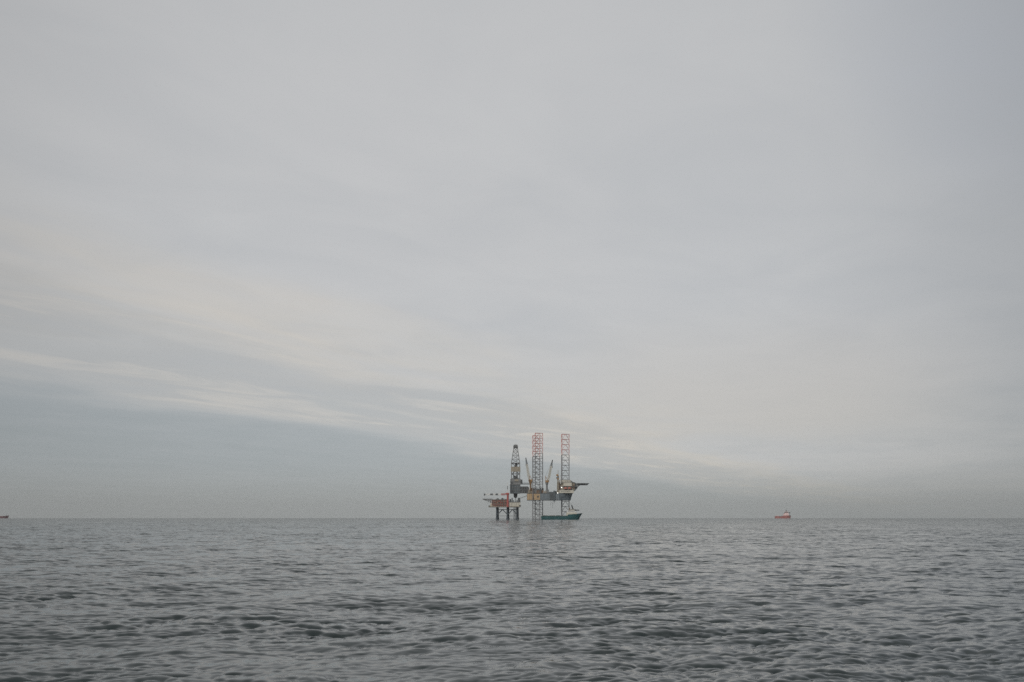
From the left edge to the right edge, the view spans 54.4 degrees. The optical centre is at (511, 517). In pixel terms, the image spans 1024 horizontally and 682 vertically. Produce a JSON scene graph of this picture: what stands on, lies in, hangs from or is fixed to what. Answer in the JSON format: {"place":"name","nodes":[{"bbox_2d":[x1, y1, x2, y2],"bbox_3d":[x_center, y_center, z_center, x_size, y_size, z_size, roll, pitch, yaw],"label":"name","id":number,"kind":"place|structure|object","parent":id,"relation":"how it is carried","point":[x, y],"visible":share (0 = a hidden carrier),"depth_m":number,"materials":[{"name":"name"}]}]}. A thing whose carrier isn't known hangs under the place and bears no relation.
{"place":"outdoors","nodes":[
{"label":"outdoors","id":0,"kind":"place"},
{"bbox_2d":[0,518,1023,681],"bbox_3d":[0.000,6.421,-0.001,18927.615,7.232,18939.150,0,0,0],"label":"sea","id":1,"kind":"structure","parent":0,"point":[510,600],"depth_m":35.53,"materials":[{"name":"grey liquid"}]},
{"bbox_2d":[482,483,520,518],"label":"production platform","id":2,"kind":"structure","parent":1,"relation":"in","point":[497,503],"depth_m":1403.00,"materials":[{"name":"metal"}]},
{"bbox_2d":[510,433,588,518],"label":"jackup rig","id":3,"kind":"object","parent":1,"relation":"in","point":[566,488],"visible":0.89,"depth_m":1408.50,"materials":[{"name":"grey paint"}]},
{"bbox_2d":[541,505,581,518],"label":"supply vessel","id":4,"kind":"object","parent":1,"relation":"on","point":[571,514],"visible":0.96,"depth_m":1348.20,"materials":[{"name":"teal paint"}]},
{"bbox_2d":[775,510,790,517],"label":"standby vessel","id":5,"kind":"object","parent":1,"relation":"on","point":[786,514],"visible":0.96,"depth_m":3758.60,"materials":[{"name":"red paint"}]},
{"bbox_2d":[0,0,1023,517],"label":"sky","id":6,"kind":"structure","parent":0,"point":[259,258],"materials":[{"name":"grey"}]}
]}

